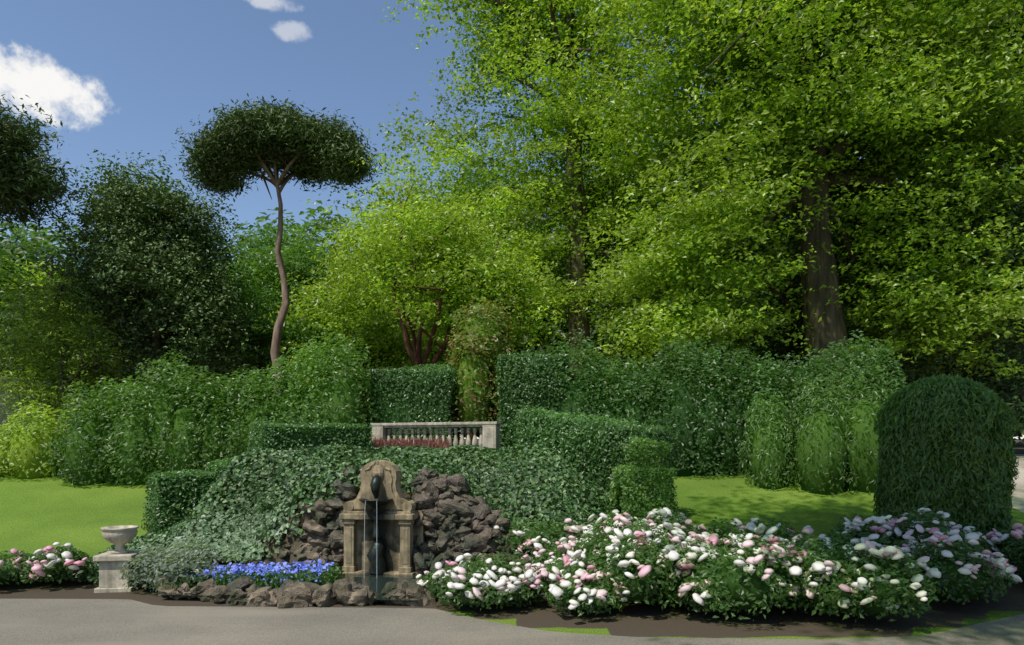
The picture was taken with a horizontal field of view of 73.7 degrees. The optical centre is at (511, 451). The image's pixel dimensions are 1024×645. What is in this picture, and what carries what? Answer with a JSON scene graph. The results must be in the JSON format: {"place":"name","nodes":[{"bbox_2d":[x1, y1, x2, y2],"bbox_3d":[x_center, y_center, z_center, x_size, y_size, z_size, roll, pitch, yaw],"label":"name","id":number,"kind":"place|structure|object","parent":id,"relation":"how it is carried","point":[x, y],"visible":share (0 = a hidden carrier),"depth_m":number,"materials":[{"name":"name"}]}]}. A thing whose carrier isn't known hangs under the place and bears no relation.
{"place":"outdoors","nodes":[
{"label":"outdoors","id":0,"kind":"place"},
{"bbox_2d":[0,439,1023,638],"bbox_3d":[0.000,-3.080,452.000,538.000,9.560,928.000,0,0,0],"label":"ground","id":1,"kind":"structure","parent":0,"point":[38,513],"depth_m":9.42,"materials":[{"name":"green plant"}]},
{"bbox_2d":[0,377,49,435],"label":"shrub","id":2,"kind":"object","parent":1,"relation":"on","point":[3,415],"depth_m":29.37,"materials":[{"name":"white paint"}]},
{"bbox_2d":[0,94,89,233],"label":"pine tree","id":3,"kind":"object","parent":1,"relation":"on","point":[27,179],"visible":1,"depth_m":22.16,"materials":[{"name":"green plant"}]},
{"bbox_2d":[0,542,98,584],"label":"roses","id":4,"kind":"object","parent":1,"relation":"on","point":[52,563],"visible":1,"depth_m":8.44,"materials":[{"name":"pink plant"}]},
{"bbox_2d":[0,396,110,479],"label":"lawn shrubs","id":5,"kind":"object","parent":1,"relation":"on","point":[21,457],"depth_m":15.43,"materials":[{"name":"green plant"}]},
{"bbox_2d":[0,255,113,429],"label":"tree","id":6,"kind":"object","parent":1,"relation":"on","point":[34,274],"visible":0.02,"depth_m":38.06,"materials":[{"name":"green plant"}]},
{"bbox_2d":[0,262,145,432],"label":"feathery tree","id":7,"kind":"object","parent":1,"relation":"on","point":[76,370],"visible":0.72,"depth_m":23.39,"materials":[{"name":"green plant"}]},
{"bbox_2d":[93,525,144,592],"bbox_3d":[-4.853,1.331,8.450,0.440,0.797,0.440,0,0,-8],"label":"urn","id":8,"kind":"object","parent":1,"relation":"on","point":[120,536],"visible":0.88,"depth_m":8.28,"materials":[{"name":"beige stone"}]},
{"bbox_2d":[33,149,261,400],"bbox_3d":[-13.683,-5.513,26.117,7.689,11.668,8.214,0,0,-32],"label":"holm oak tree","id":9,"kind":"object","parent":1,"relation":"on","point":[160,300],"visible":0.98,"depth_m":24.77,"materials":[{"name":"green plant"}]},
{"bbox_2d":[141,469,216,533],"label":"hedge","id":10,"kind":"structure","parent":1,"relation":"on","point":[174,497],"depth_m":11.76,"materials":[{"name":"green plant"}]},
{"bbox_2d":[40,328,377,487],"bbox_3d":[-6.678,-0.904,15.495,7.348,3.749,2.279,0,0,0],"label":"hedge","id":11,"kind":"object","parent":1,"relation":"on","point":[116,442],"visible":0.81,"depth_m":15.01,"materials":[{"name":"green plant"}]},
{"bbox_2d":[205,457,235,482],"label":"hedge","id":12,"kind":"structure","parent":1,"relation":"on","point":[220,465],"depth_m":12.49,"materials":[{"name":"green plant"}]},
{"bbox_2d":[169,90,386,403],"bbox_3d":[-7.498,-5.382,22.108,7.032,11.652,4.778,0,0,0],"label":"pine tree","id":13,"kind":"object","parent":1,"relation":"on","point":[255,141],"visible":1,"depth_m":21.36,"materials":[{"name":"green plant"}]},
{"bbox_2d":[115,435,450,595],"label":"plants","id":14,"kind":"object","parent":1,"relation":"on","point":[191,564],"visible":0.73,"depth_m":8.24,"materials":[{"name":"green plant"}]},
{"bbox_2d":[140,219,445,420],"bbox_3d":[-9.108,-5.143,30.940,14.998,10.722,9.757,0,0,0],"label":"tree","id":15,"kind":"object","parent":1,"relation":"on","point":[299,264],"visible":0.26,"depth_m":29.37,"materials":[{"name":"green plant"}]},
{"bbox_2d":[158,573,435,600],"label":"pool water","id":16,"kind":"structure","parent":1,"relation":"on","point":[375,583],"depth_m":8.64,"materials":[{"name":"grey liquid"}]},
{"bbox_2d":[339,460,424,575],"bbox_3d":[-1.780,0.900,9.244,1.120,1.600,0.450,0,0,6],"label":"fountain","id":17,"kind":"object","parent":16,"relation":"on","point":[399,514],"visible":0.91,"depth_m":9.12,"materials":[{"name":"stone"}]},
{"bbox_2d":[359,476,391,574],"bbox_3d":[-1.800,0.966,9.030,0.440,1.318,0.433,0,0,6],"label":"spout","id":18,"kind":"object","parent":17,"relation":"in","point":[376,558],"visible":0.96,"depth_m":8.99,"materials":[{"name":"grey metal"}]},
{"bbox_2d":[39,442,621,583],"bbox_3d":[-1.903,0.775,11.649,8.685,1.893,5.988,0,0,0],"label":"ivy mound","id":19,"kind":"object","parent":1,"relation":"on","point":[465,460],"visible":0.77,"depth_m":10.46,"materials":[{"name":"green plant"}]},
{"bbox_2d":[247,420,374,452],"bbox_3d":[-4.099,0.115,13.924,2.477,1.510,1.286,0,0,-33],"label":"hedge","id":20,"kind":"object","parent":19,"relation":"on","point":[273,435],"visible":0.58,"depth_m":13.47,"materials":[{"name":"green plant"}]},
{"bbox_2d":[371,422,500,448],"bbox_3d":[-1.680,-0.242,14.725,2.948,0.765,0.300,0,0,17],"label":"balustrade","id":21,"kind":"object","parent":19,"relation":"on","point":[489,436],"visible":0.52,"depth_m":14.54,"materials":[{"name":"beige stone"}]},
{"bbox_2d":[153,481,534,608],"bbox_3d":[-1.642,1.111,8.763,5.327,1.440,2.810,0,0,0],"label":"border rock","id":22,"kind":"object","parent":1,"relation":"on","point":[297,594],"visible":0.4,"depth_m":7.66,"materials":[{"name":"grey stone"}]},
{"bbox_2d":[227,465,503,591],"bbox_3d":[-1.804,1.017,8.893,3.418,1.643,2.274,0,0,0],"label":"rockwork","id":23,"kind":"object","parent":1,"relation":"on","point":[446,518],"visible":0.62,"depth_m":9.31,"materials":[{"name":"grey stone"}]},
{"bbox_2d":[233,186,537,412],"bbox_3d":[-4.861,-5.448,29.030,11.902,11.457,10.597,0,0,0],"label":"tree","id":24,"kind":"object","parent":1,"relation":"on","point":[386,339],"visible":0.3,"depth_m":27.09,"materials":[{"name":"green plant"}]},
{"bbox_2d":[364,364,460,445],"bbox_3d":[-2.332,-0.906,16.464,2.244,2.363,1.582,0,0,7],"label":"tall hedge","id":25,"kind":"object","parent":1,"relation":"on","point":[407,394],"visible":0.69,"depth_m":15.85,"materials":[{"name":"green plant"}]},
{"bbox_2d":[275,162,553,371],"bbox_3d":[-2.597,-4.075,20.833,7.295,9.037,7.199,0,0,-41],"label":"tree","id":26,"kind":"object","parent":1,"relation":"on","point":[420,241],"visible":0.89,"depth_m":20.03,"materials":[{"name":"green plant"}]},
{"bbox_2d":[384,226,572,444],"bbox_3d":[-0.926,-3.255,21.200,5.952,7.373,5.547,0,0,0],"label":"tree","id":27,"kind":"object","parent":1,"relation":"on","point":[512,271],"visible":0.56,"depth_m":20.55,"materials":[{"name":"green plant"}]},
{"bbox_2d":[444,296,514,432],"bbox_3d":[-0.834,-2.122,16.473,1.582,3.364,1.777,0,0,34],"label":"climber shrub","id":28,"kind":"object","parent":1,"relation":"on","point":[480,341],"visible":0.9,"depth_m":16.10,"materials":[{"name":"green plant"}]},
{"bbox_2d":[0,143,1023,444],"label":"wood","id":29,"kind":"structure","parent":1,"relation":"on","point":[18,243],"depth_m":38.10,"materials":[{"name":"green plant"}]},
{"bbox_2d":[493,349,570,447],"bbox_3d":[0.488,-0.948,16.245,1.930,2.813,1.649,0,0,0],"label":"tall hedge","id":30,"kind":"object","parent":1,"relation":"on","point":[528,380],"visible":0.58,"depth_m":15.65,"materials":[{"name":"green plant"}]},
{"bbox_2d":[322,0,804,392],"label":"tree","id":31,"kind":"object","parent":1,"relation":"on","point":[516,25],"visible":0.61,"depth_m":24.08,"materials":[{"name":"green plant"}]},
{"bbox_2d":[513,405,678,513],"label":"hedge","id":32,"kind":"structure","parent":1,"relation":"on","point":[590,448],"depth_m":12.45,"materials":[{"name":"green plant"}]},
{"bbox_2d":[608,464,678,523],"bbox_3d":[2.127,0.967,11.158,1.203,1.533,1.250,0,0,0],"label":"hedge","id":33,"kind":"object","parent":1,"relation":"on","point":[640,492],"depth_m":10.77,"materials":[{"name":"green plant"}]},
{"bbox_2d":[621,437,674,470],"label":"topiary shrub","id":34,"kind":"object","parent":33,"relation":"on","point":[658,455],"depth_m":11.02,"materials":[{"name":"green plant"}]},
{"bbox_2d":[414,502,1023,621],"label":"roses","id":35,"kind":"object","parent":1,"relation":"on","point":[885,565],"visible":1,"depth_m":7.07,"materials":[{"name":"white plant"}]},
{"bbox_2d":[564,525,594,536],"bbox_3d":[1.009,1.194,9.700,0.540,0.255,0.340,0,0,5],"label":"stone trough","id":36,"kind":"object","parent":35,"relation":"on","point":[579,527],"visible":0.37,"depth_m":9.58,"materials":[{"name":"beige stone"}]},
{"bbox_2d":[545,328,905,495],"bbox_3d":[5.106,-0.876,15.540,9.099,3.982,3.691,0,0,0],"label":"hedge","id":37,"kind":"object","parent":1,"relation":"on","point":[823,440],"visible":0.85,"depth_m":15.55,"materials":[{"name":"green plant"}]},
{"bbox_2d":[538,0,1023,389],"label":"tree","id":38,"kind":"object","parent":1,"relation":"on","point":[786,44],"visible":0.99,"depth_m":18.45,"materials":[{"name":"green plant"}]},
{"bbox_2d":[662,12,966,396],"bbox_3d":[12.872,-10.620,29.699,13.724,21.741,13.388,0,0,0],"label":"dark tree","id":39,"kind":"object","parent":1,"relation":"on","point":[790,348],"visible":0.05,"depth_m":28.43,"materials":[{"name":"green plant"}]},
{"bbox_2d":[791,0,1023,443],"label":"dark tree","id":40,"kind":"object","parent":1,"relation":"on","point":[1013,351],"visible":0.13,"depth_m":20.04,"materials":[{"name":"green plant"}]},
{"bbox_2d":[871,373,1019,547],"bbox_3d":[7.325,0.147,11.586,2.196,2.962,2.127,0,0,0],"label":"topiary","id":41,"kind":"object","parent":1,"relation":"on","point":[945,441],"visible":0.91,"depth_m":10.88,"materials":[{"name":"green plant"}]},
{"bbox_2d":[0,454,1023,644],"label":"path","id":42,"kind":"structure","parent":0,"point":[77,622],"depth_m":6.51,"materials":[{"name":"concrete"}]},
{"bbox_2d":[0,0,1023,438],"label":"sky","id":43,"kind":"structure","parent":0,"point":[121,76],"materials":[{"name":"blue"}]}
]}

